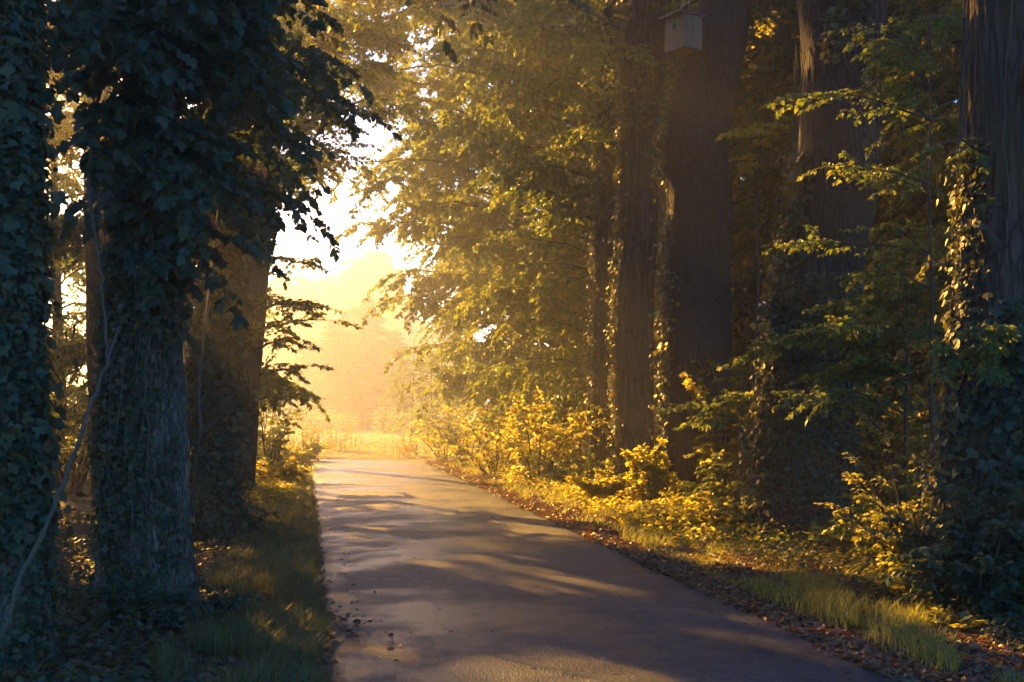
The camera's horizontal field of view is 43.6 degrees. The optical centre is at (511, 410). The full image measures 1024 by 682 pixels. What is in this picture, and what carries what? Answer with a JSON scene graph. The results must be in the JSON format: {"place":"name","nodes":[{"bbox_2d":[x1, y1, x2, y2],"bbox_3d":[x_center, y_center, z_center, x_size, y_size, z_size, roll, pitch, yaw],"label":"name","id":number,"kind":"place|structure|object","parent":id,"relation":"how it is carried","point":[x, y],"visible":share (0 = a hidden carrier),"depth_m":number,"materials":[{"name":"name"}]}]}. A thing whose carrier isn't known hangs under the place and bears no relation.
{"place":"outdoors","nodes":[
{"label":"outdoors","id":0,"kind":"place"},
{"bbox_2d":[405,407,463,431],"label":"hazel shrub","id":1,"kind":"object","parent":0,"point":[440,415],"visible":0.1,"depth_m":76.12,"materials":[{"name":"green plant"}]},
{"bbox_2d":[43,0,957,403],"label":"sky","id":2,"kind":"structure","parent":0,"point":[294,243],"materials":[{"name":"white"}]},
{"bbox_2d":[0,410,1023,681],"bbox_3d":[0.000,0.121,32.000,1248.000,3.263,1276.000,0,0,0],"label":"ground","id":3,"kind":"structure","parent":0,"point":[88,498],"depth_m":21.06,"materials":[{"name":"soil"}]},
{"bbox_2d":[0,0,109,674],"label":"oak tree","id":4,"kind":"object","parent":3,"relation":"on","point":[29,453],"visible":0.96,"depth_m":8.08,"materials":[{"name":"green plant"}]},
{"bbox_2d":[38,46,89,409],"bbox_3d":[-10.419,-6.325,18.236,8.568,16.594,8.437,0,0,-30],"label":"beech tree","id":5,"kind":"object","parent":3,"relation":"on","point":[82,95],"depth_m":18.50,"materials":[{"name":"green plant"}]},
{"bbox_2d":[43,84,86,418],"bbox_3d":[-15.120,-4.674,37.725,7.195,13.314,7.589,0,0,28],"label":"beech tree","id":6,"kind":"object","parent":3,"relation":"on","point":[78,329],"visible":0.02,"depth_m":38.33,"materials":[{"name":"green plant"}]},
{"bbox_2d":[52,136,79,161],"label":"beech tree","id":7,"kind":"object","parent":3,"relation":"on","point":[68,151],"visible":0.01,"depth_m":28.61,"materials":[{"name":"green plant"}]},
{"bbox_2d":[53,353,86,466],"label":"hazel shrub","id":8,"kind":"object","parent":3,"relation":"on","point":[73,409],"depth_m":36.24,"materials":[{"name":"green plant"}]},
{"bbox_2d":[52,329,89,476],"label":"hazel shrub","id":9,"kind":"object","parent":3,"relation":"on","point":[63,461],"visible":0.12,"depth_m":30.42,"materials":[{"name":"green plant"}]},
{"bbox_2d":[43,372,99,491],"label":"hazel shrub","id":10,"kind":"object","parent":3,"relation":"on","point":[81,473],"visible":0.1,"depth_m":24.90,"materials":[{"name":"green plant"}]},
{"bbox_2d":[44,24,113,474],"bbox_3d":[-11.400,-4.674,32.224,7.195,13.314,7.589,0,0,-37],"label":"beech tree","id":11,"kind":"object","parent":3,"relation":"on","point":[59,266],"visible":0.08,"depth_m":31.85,"materials":[{"name":"green plant"}]},
{"bbox_2d":[0,473,270,681],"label":"ivy ground cover","id":12,"kind":"object","parent":3,"relation":"on","point":[137,673],"visible":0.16,"depth_m":8.80,"materials":[{"name":"green plant"}]},
{"bbox_2d":[19,556,257,681],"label":"dry stalks","id":13,"kind":"object","parent":3,"relation":"on","point":[116,639],"visible":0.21,"depth_m":8.66,"materials":[{"name":"brown plant"}]},
{"bbox_2d":[81,579,263,633],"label":"bramble clump","id":14,"kind":"object","parent":3,"relation":"on","point":[173,615],"visible":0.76,"depth_m":9.68,"materials":[{"name":"green plant"}]},
{"bbox_2d":[43,0,314,491],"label":"beech tree","id":15,"kind":"object","parent":3,"relation":"on","point":[92,273],"visible":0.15,"depth_m":24.79,"materials":[{"name":"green plant"}]},
{"bbox_2d":[43,54,332,425],"bbox_3d":[-7.785,-5.674,27.191,7.228,15.317,6.869,0,0,31],"label":"beech tree","id":16,"kind":"object","parent":3,"relation":"on","point":[73,246],"visible":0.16,"depth_m":27.06,"materials":[{"name":"green plant"}]},
{"bbox_2d":[43,0,348,623],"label":"oak tree","id":17,"kind":"object","parent":3,"relation":"on","point":[156,167],"visible":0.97,"depth_m":9.92,"materials":[{"name":"green plant"}]},
{"bbox_2d":[0,85,118,642],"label":"liana","id":18,"kind":"object","parent":17,"relation":"attached to","point":[25,567],"visible":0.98,"depth_m":7.95,"materials":[{"name":"brown plant"}]},
{"bbox_2d":[137,461,349,681],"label":"verge grass","id":19,"kind":"structure","parent":3,"relation":"on","point":[297,620],"depth_m":9.88,"materials":[{"name":"green plant"}]},
{"bbox_2d":[242,505,283,533],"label":"bramble clump","id":20,"kind":"object","parent":3,"relation":"on","point":[254,519],"visible":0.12,"depth_m":16.88,"materials":[{"name":"green plant"}]},
{"bbox_2d":[63,0,469,495],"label":"beech tree","id":21,"kind":"object","parent":3,"relation":"on","point":[257,284],"visible":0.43,"depth_m":24.16,"materials":[{"name":"green plant"}]},
{"bbox_2d":[241,456,299,503],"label":"herb ground cover","id":22,"kind":"object","parent":3,"relation":"on","point":[285,490],"visible":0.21,"depth_m":23.31,"materials":[{"name":"green plant"}]},
{"bbox_2d":[256,404,301,471],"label":"hazel shrub","id":23,"kind":"object","parent":3,"relation":"on","point":[274,450],"visible":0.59,"depth_m":30.66,"materials":[{"name":"green plant"}]},
{"bbox_2d":[257,391,307,450],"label":"hazel shrub","id":24,"kind":"object","parent":3,"relation":"on","point":[265,426],"visible":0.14,"depth_m":39.25,"materials":[{"name":"green plant"}]},
{"bbox_2d":[255,454,318,485],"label":"hazel shrub","id":25,"kind":"object","parent":3,"relation":"on","point":[290,471],"visible":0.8,"depth_m":27.54,"materials":[{"name":"green plant"}]},
{"bbox_2d":[262,434,324,465],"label":"hazel shrub","id":26,"kind":"object","parent":3,"relation":"on","point":[300,454],"visible":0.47,"depth_m":35.59,"materials":[{"name":"green plant"}]},
{"bbox_2d":[262,273,332,422],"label":"beech tree","id":27,"kind":"object","parent":3,"relation":"on","point":[303,289],"visible":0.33,"depth_m":156.48,"materials":[{"name":"green plant"}]},
{"bbox_2d":[274,336,321,428],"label":"spruce tree","id":28,"kind":"object","parent":3,"relation":"on","point":[304,358],"visible":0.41,"depth_m":107.38,"materials":[{"name":"green plant"}]},
{"bbox_2d":[284,422,316,459],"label":"meadow weed","id":29,"kind":"object","parent":3,"relation":"on","point":[302,436],"visible":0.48,"depth_m":41.63,"materials":[{"name":"yellow plant"}]},
{"bbox_2d":[280,439,331,460],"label":"hazel shrub","id":30,"kind":"object","parent":3,"relation":"on","point":[326,447],"visible":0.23,"depth_m":41.04,"materials":[{"name":"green plant"}]},
{"bbox_2d":[293,404,339,432],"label":"hazel shrub","id":31,"kind":"object","parent":3,"relation":"on","point":[318,418],"visible":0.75,"depth_m":89.59,"materials":[{"name":"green plant"}]},
{"bbox_2d":[301,420,349,456],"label":"meadow weed","id":32,"kind":"object","parent":3,"relation":"on","point":[317,436],"visible":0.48,"depth_m":45.36,"materials":[{"name":"yellow plant"}]},
{"bbox_2d":[311,272,348,321],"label":"beech tree","id":33,"kind":"object","parent":3,"relation":"on","point":[325,285],"visible":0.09,"depth_m":162.02,"materials":[{"name":"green plant"}]},
{"bbox_2d":[291,318,374,430],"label":"spruce tree","id":34,"kind":"object","parent":3,"relation":"on","point":[335,385],"visible":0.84,"depth_m":100.18,"materials":[{"name":"green plant"}]},
{"bbox_2d":[326,423,361,451],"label":"meadow weed","id":35,"kind":"object","parent":3,"relation":"on","point":[342,440],"visible":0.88,"depth_m":48.90,"materials":[{"name":"yellow plant"}]},
{"bbox_2d":[183,0,506,454],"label":"oak tree","id":36,"kind":"object","parent":3,"relation":"on","point":[391,44],"visible":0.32,"depth_m":33.35,"materials":[{"name":"green plant"}]},
{"bbox_2d":[307,306,388,429],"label":"spruce tree","id":37,"kind":"object","parent":3,"relation":"on","point":[347,316],"visible":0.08,"depth_m":106.46,"materials":[{"name":"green plant"}]},
{"bbox_2d":[337,298,411,429],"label":"spruce tree","id":38,"kind":"object","parent":3,"relation":"on","point":[369,350],"visible":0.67,"depth_m":102.99,"materials":[{"name":"green plant"}]},
{"bbox_2d":[324,247,426,380],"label":"beech tree","id":39,"kind":"object","parent":3,"relation":"on","point":[364,274],"visible":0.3,"depth_m":157.34,"materials":[{"name":"green plant"}]},
{"bbox_2d":[260,429,494,458],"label":"meadow grass","id":40,"kind":"structure","parent":3,"relation":"on","point":[376,446],"depth_m":56.75,"materials":[{"name":"yellow plant"}]},
{"bbox_2d":[367,399,413,433],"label":"hazel shrub","id":41,"kind":"object","parent":3,"relation":"on","point":[386,425],"visible":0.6,"depth_m":85.66,"materials":[{"name":"green plant"}]},
{"bbox_2d":[183,0,599,540],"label":"oak tree","id":42,"kind":"object","parent":3,"relation":"on","point":[220,501],"visible":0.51,"depth_m":16.21,"materials":[{"name":"brown plant"}]},
{"bbox_2d":[191,209,218,541],"bbox_3d":[-3.560,-0.457,14.808,0.317,4.134,1.696,0,0,-12],"label":"liana","id":43,"kind":"object","parent":42,"relation":"hanging from","point":[200,423],"visible":0.87,"depth_m":14.11,"materials":[{"name":"brown plant"}]},
{"bbox_2d":[367,330,422,429],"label":"spruce tree","id":44,"kind":"object","parent":3,"relation":"on","point":[396,337],"visible":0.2,"depth_m":105.38,"materials":[{"name":"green plant"}]},
{"bbox_2d":[382,437,433,457],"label":"meadow weed","id":45,"kind":"object","parent":3,"relation":"on","point":[409,451],"visible":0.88,"depth_m":45.43,"materials":[{"name":"yellow plant"}]},
{"bbox_2d":[388,406,433,434],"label":"hazel shrub","id":46,"kind":"object","parent":3,"relation":"on","point":[407,417],"visible":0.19,"depth_m":82.16,"materials":[{"name":"green plant"}]},
{"bbox_2d":[380,347,444,439],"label":"birch tree","id":47,"kind":"object","parent":3,"relation":"on","point":[417,395],"visible":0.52,"depth_m":66.04,"materials":[{"name":"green plant"}]},
{"bbox_2d":[406,315,437,414],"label":"beech tree","id":48,"kind":"object","parent":3,"relation":"on","point":[420,336],"visible":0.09,"depth_m":166.32,"materials":[{"name":"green plant"}]},
{"bbox_2d":[391,352,467,442],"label":"birch tree","id":49,"kind":"object","parent":3,"relation":"on","point":[434,415],"visible":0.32,"depth_m":59.90,"materials":[{"name":"green plant"}]},
{"bbox_2d":[391,401,491,459],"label":"hazel shrub","id":50,"kind":"object","parent":3,"relation":"on","point":[419,437],"visible":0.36,"depth_m":42.69,"materials":[{"name":"green plant"}]},
{"bbox_2d":[295,0,593,458],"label":"beech tree","id":51,"kind":"object","parent":3,"relation":"on","point":[469,229],"visible":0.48,"depth_m":40.90,"materials":[{"name":"green plant"}]},
{"bbox_2d":[416,321,477,422],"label":"beech tree","id":52,"kind":"object","parent":3,"relation":"on","point":[434,336],"visible":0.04,"depth_m":154.46,"materials":[{"name":"green plant"}]},
{"bbox_2d":[357,43,580,442],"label":"beech tree","id":53,"kind":"object","parent":3,"relation":"on","point":[451,338],"visible":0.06,"depth_m":51.07,"materials":[{"name":"green plant"}]},
{"bbox_2d":[419,404,519,465],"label":"hazel shrub","id":54,"kind":"object","parent":3,"relation":"on","point":[454,438],"visible":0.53,"depth_m":37.67,"materials":[{"name":"green plant"}]},
{"bbox_2d":[427,403,563,474],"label":"hazel shrub","id":55,"kind":"object","parent":3,"relation":"on","point":[487,454],"visible":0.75,"depth_m":32.27,"materials":[{"name":"green plant"}]},
{"bbox_2d":[462,396,539,457],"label":"hazel shrub","id":56,"kind":"object","parent":3,"relation":"on","point":[485,414],"visible":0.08,"depth_m":40.86,"materials":[{"name":"green plant"}]},
{"bbox_2d":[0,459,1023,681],"bbox_3d":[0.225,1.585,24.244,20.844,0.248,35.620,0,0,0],"label":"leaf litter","id":57,"kind":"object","parent":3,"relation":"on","point":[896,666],"visible":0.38,"depth_m":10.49,"materials":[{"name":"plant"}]},
{"bbox_2d":[461,20,591,416],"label":"beech tree","id":58,"kind":"object","parent":3,"relation":"on","point":[561,395],"depth_m":54.25,"materials":[{"name":"green plant"}]},
{"bbox_2d":[473,384,585,459],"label":"hazel shrub","id":59,"kind":"object","parent":3,"relation":"on","point":[575,449],"visible":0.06,"depth_m":35.98,"materials":[{"name":"green plant"}]},
{"bbox_2d":[478,386,605,483],"bbox_3d":[0.565,0.574,28.322,2.709,2.228,2.459,0,0,-26],"label":"hazel shrub","id":60,"kind":"object","parent":3,"relation":"on","point":[529,461],"visible":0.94,"depth_m":27.92,"materials":[{"name":"green plant"}]},
{"bbox_2d":[529,392,615,467],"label":"hazel shrub","id":61,"kind":"object","parent":3,"relation":"on","point":[580,445],"visible":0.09,"depth_m":32.75,"materials":[{"name":"green plant"}]},
{"bbox_2d":[529,445,618,489],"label":"hazel shrub","id":62,"kind":"object","parent":3,"relation":"on","point":[548,468],"visible":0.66,"depth_m":25.76,"materials":[{"name":"green plant"}]},
{"bbox_2d":[564,459,635,499],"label":"hazel shrub","id":63,"kind":"object","parent":3,"relation":"on","point":[603,483],"visible":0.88,"depth_m":22.50,"materials":[{"name":"green plant"}]},
{"bbox_2d":[567,392,659,461],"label":"hazel shrub","id":64,"kind":"object","parent":3,"relation":"on","point":[609,413],"visible":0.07,"depth_m":28.23,"materials":[{"name":"green plant"}]},
{"bbox_2d":[444,0,789,457],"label":"beech tree","id":65,"kind":"object","parent":3,"relation":"on","point":[560,255],"visible":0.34,"depth_m":33.37,"materials":[{"name":"green plant"}]},
{"bbox_2d":[467,0,798,477],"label":"oak tree","id":66,"kind":"object","parent":3,"relation":"on","point":[603,146],"visible":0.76,"depth_m":28.84,"materials":[{"name":"brown plant"}]},
{"bbox_2d":[619,434,678,503],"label":"hazel shrub","id":67,"kind":"object","parent":3,"relation":"on","point":[650,477],"visible":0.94,"depth_m":21.34,"materials":[{"name":"green plant"}]},
{"bbox_2d":[554,13,787,441],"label":"beech tree","id":68,"kind":"object","parent":3,"relation":"on","point":[556,350],"depth_m":46.62,"materials":[{"name":"green plant"}]},
{"bbox_2d":[633,487,719,524],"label":"hazel shrub","id":69,"kind":"object","parent":3,"relation":"on","point":[677,502],"visible":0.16,"depth_m":18.64,"materials":[{"name":"green plant"}]},
{"bbox_2d":[445,447,922,548],"bbox_3d":[6.464,1.427,30.501,18.296,0.637,31.132,0,0,0],"label":"herb ground cover","id":70,"kind":"object","parent":3,"relation":"on","point":[647,516],"visible":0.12,"depth_m":17.91,"materials":[{"name":"green plant"}]},
{"bbox_2d":[642,0,751,497],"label":"oak tree","id":71,"kind":"object","parent":3,"relation":"on","point":[694,312],"visible":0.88,"depth_m":22.34,"materials":[{"name":"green plant"}]},
{"bbox_2d":[658,0,705,55],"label":"nest box","id":72,"kind":"object","parent":71,"relation":"attached to","point":[683,32],"visible":1,"depth_m":22.04,"materials":[{"name":"grey wood"}]},
{"bbox_2d":[653,357,759,461],"bbox_3d":[4.840,0.324,27.549,3.741,2.853,4.333,0,0,-12],"label":"hazel shrub","id":73,"kind":"object","parent":3,"relation":"on","point":[731,433],"visible":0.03,"depth_m":26.92,"materials":[{"name":"green plant"}]},
{"bbox_2d":[656,373,758,502],"bbox_3d":[3.331,0.555,20.550,2.066,2.330,1.222,0,0,0],"label":"maple sapling","id":74,"kind":"object","parent":3,"relation":"on","point":[714,408],"visible":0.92,"depth_m":20.39,"materials":[{"name":"green plant"}]},
{"bbox_2d":[666,481,748,534],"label":"hazel shrub","id":75,"kind":"object","parent":3,"relation":"on","point":[721,512],"visible":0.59,"depth_m":16.80,"materials":[{"name":"green plant"}]},
{"bbox_2d":[678,445,752,508],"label":"hazel shrub","id":76,"kind":"object","parent":3,"relation":"on","point":[716,481],"visible":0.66,"depth_m":21.04,"materials":[{"name":"green plant"}]},
{"bbox_2d":[678,353,756,506],"bbox_3d":[3.854,0.343,21.851,2.324,2.753,2.298,0,0,41],"label":"hazel shrub","id":77,"kind":"object","parent":3,"relation":"on","point":[715,444],"visible":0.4,"depth_m":21.80,"materials":[{"name":"green plant"}]},
{"bbox_2d":[553,0,888,457],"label":"beech tree","id":78,"kind":"object","parent":3,"relation":"on","point":[737,112],"visible":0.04,"depth_m":34.96,"materials":[{"name":"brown plant"}]},
{"bbox_2d":[558,0,889,478],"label":"oak tree","id":79,"kind":"object","parent":3,"relation":"on","point":[631,330],"visible":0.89,"depth_m":26.47,"materials":[{"name":"brown plant"}]},
{"bbox_2d":[439,461,1023,681],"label":"verge grass","id":80,"kind":"structure","parent":3,"relation":"on","point":[829,598],"depth_m":10.43,"materials":[{"name":"green plant"}]},
{"bbox_2d":[715,111,792,499],"bbox_3d":[4.024,-1.646,21.060,1.094,6.735,1.223,0,0,28],"label":"maple sapling","id":81,"kind":"object","parent":3,"relation":"on","point":[759,129],"visible":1,"depth_m":21.26,"materials":[{"name":"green plant"}]},
{"bbox_2d":[656,11,918,419],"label":"beech tree","id":82,"kind":"object","parent":3,"relation":"on","point":[734,198],"depth_m":42.32,"materials":[{"name":"green plant"}]},
{"bbox_2d":[638,513,980,616],"bbox_3d":[4.968,1.482,13.080,4.528,0.452,12.584,0,0,-9],"label":"herb ground cover","id":83,"kind":"object","parent":3,"relation":"on","point":[883,576],"visible":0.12,"depth_m":11.45,"materials":[{"name":"green plant"}]},
{"bbox_2d":[662,0,966,489],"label":"beech tree","id":84,"kind":"object","parent":3,"relation":"on","point":[767,78],"visible":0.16,"depth_m":29.68,"materials":[{"name":"green plant"}]},
{"bbox_2d":[731,0,898,541],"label":"oak tree","id":85,"kind":"object","parent":3,"relation":"on","point":[799,468],"visible":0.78,"depth_m":16.12,"materials":[{"name":"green plant"}]},
{"bbox_2d":[634,512,1023,651],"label":"ivy ground cover","id":86,"kind":"object","parent":3,"relation":"on","point":[796,551],"visible":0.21,"depth_m":12.74,"materials":[{"name":"green plant"}]},
{"bbox_2d":[716,270,946,515],"bbox_3d":[3.744,0.043,14.500,2.618,3.358,2.428,0,0,0],"label":"maple sapling","id":87,"kind":"object","parent":3,"relation":"on","point":[850,334],"visible":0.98,"depth_m":14.53,"materials":[{"name":"green plant"}]},
{"bbox_2d":[736,0,958,469],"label":"beech tree","id":88,"kind":"object","parent":3,"relation":"on","point":[911,217],"visible":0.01,"depth_m":34.30,"materials":[{"name":"green plant"}]},
{"bbox_2d":[752,351,943,502],"bbox_3d":[6.354,0.265,22.015,4.521,2.977,3.904,0,0,21],"label":"hazel shrub","id":89,"kind":"object","parent":3,"relation":"on","point":[897,428],"visible":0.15,"depth_m":21.72,"materials":[{"name":"green plant"}]},
{"bbox_2d":[830,533,874,548],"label":"fern","id":90,"kind":"object","parent":3,"relation":"on","point":[838,536],"visible":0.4,"depth_m":14.74,"materials":[{"name":"green plant"}]},
{"bbox_2d":[760,13,969,479],"bbox_3d":[4.154,-1.428,14.074,1.766,6.299,3.775,0,0,31],"label":"maple sapling","id":91,"kind":"object","parent":3,"relation":"on","point":[899,181],"visible":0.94,"depth_m":14.07,"materials":[{"name":"green plant"}]},
{"bbox_2d":[813,429,937,576],"bbox_3d":[4.174,1.087,12.634,1.902,1.808,1.909,0,0,-21],"label":"hazel shrub","id":92,"kind":"object","parent":3,"relation":"on","point":[899,507],"visible":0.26,"depth_m":12.66,"materials":[{"name":"green plant"}]},
{"bbox_2d":[829,482,929,560],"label":"hazel shrub","id":93,"kind":"object","parent":3,"relation":"on","point":[859,512],"visible":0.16,"depth_m":13.97,"materials":[{"name":"green plant"}]},
{"bbox_2d":[853,577,911,593],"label":"fern","id":94,"kind":"object","parent":3,"relation":"on","point":[893,587],"visible":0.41,"depth_m":11.22,"materials":[{"name":"green plant"}]},
{"bbox_2d":[856,379,944,510],"bbox_3d":[6.171,0.499,18.544,3.253,2.481,3.768,0,0,37],"label":"hazel shrub","id":95,"kind":"object","parent":3,"relation":"on","point":[886,496],"visible":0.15,"depth_m":18.48,"materials":[{"name":"green plant"}]},
{"bbox_2d":[871,341,944,478],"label":"hazel shrub","id":96,"kind":"object","parent":3,"relation":"on","point":[914,372],"visible":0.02,"depth_m":25.21,"materials":[{"name":"green plant"}]},
{"bbox_2d":[893,579,923,595],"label":"fern","id":97,"kind":"object","parent":3,"relation":"on","point":[897,589],"visible":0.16,"depth_m":11.03,"materials":[{"name":"green plant"}]},
{"bbox_2d":[866,0,969,492],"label":"beech tree","id":98,"kind":"object","parent":3,"relation":"on","point":[951,56],"visible":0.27,"depth_m":21.85,"materials":[{"name":"green plant"}]},
{"bbox_2d":[884,0,961,478],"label":"beech tree","id":99,"kind":"object","parent":3,"relation":"on","point":[935,86],"visible":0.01,"depth_m":27.42,"materials":[{"name":"green plant"}]},
{"bbox_2d":[882,72,967,359],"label":"beech tree","id":100,"kind":"object","parent":3,"relation":"on","point":[950,102],"depth_m":43.76,"materials":[{"name":"green plant"}]},
{"bbox_2d":[858,467,1023,625],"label":"hazel shrub","id":101,"kind":"object","parent":3,"relation":"on","point":[998,579],"visible":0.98,"depth_m":9.88,"materials":[{"name":"green plant"}]},
{"bbox_2d":[920,610,990,628],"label":"fern","id":102,"kind":"object","parent":3,"relation":"on","point":[945,624],"visible":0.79,"depth_m":9.57,"materials":[{"name":"green plant"}]},
{"bbox_2d":[898,471,1023,601],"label":"hazel shrub","id":103,"kind":"object","parent":3,"relation":"on","point":[974,507],"visible":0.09,"depth_m":10.28,"materials":[{"name":"green plant"}]},
{"bbox_2d":[909,0,1023,591],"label":"oak tree","id":104,"kind":"object","parent":3,"relation":"on","point":[978,366],"visible":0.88,"depth_m":10.76,"materials":[{"name":"green plant"}]},
{"bbox_2d":[310,459,890,681],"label":"road","id":105,"kind":"structure","parent":0,"point":[518,615],"depth_m":10.77,"materials":[{"name":"grey asphalt"}]},
{"bbox_2d":[314,460,885,677],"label":"road litter","id":106,"kind":"object","parent":105,"relation":"on","point":[355,621],"visible":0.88,"depth_m":9.87,"materials":[{"name":"brown plant"}]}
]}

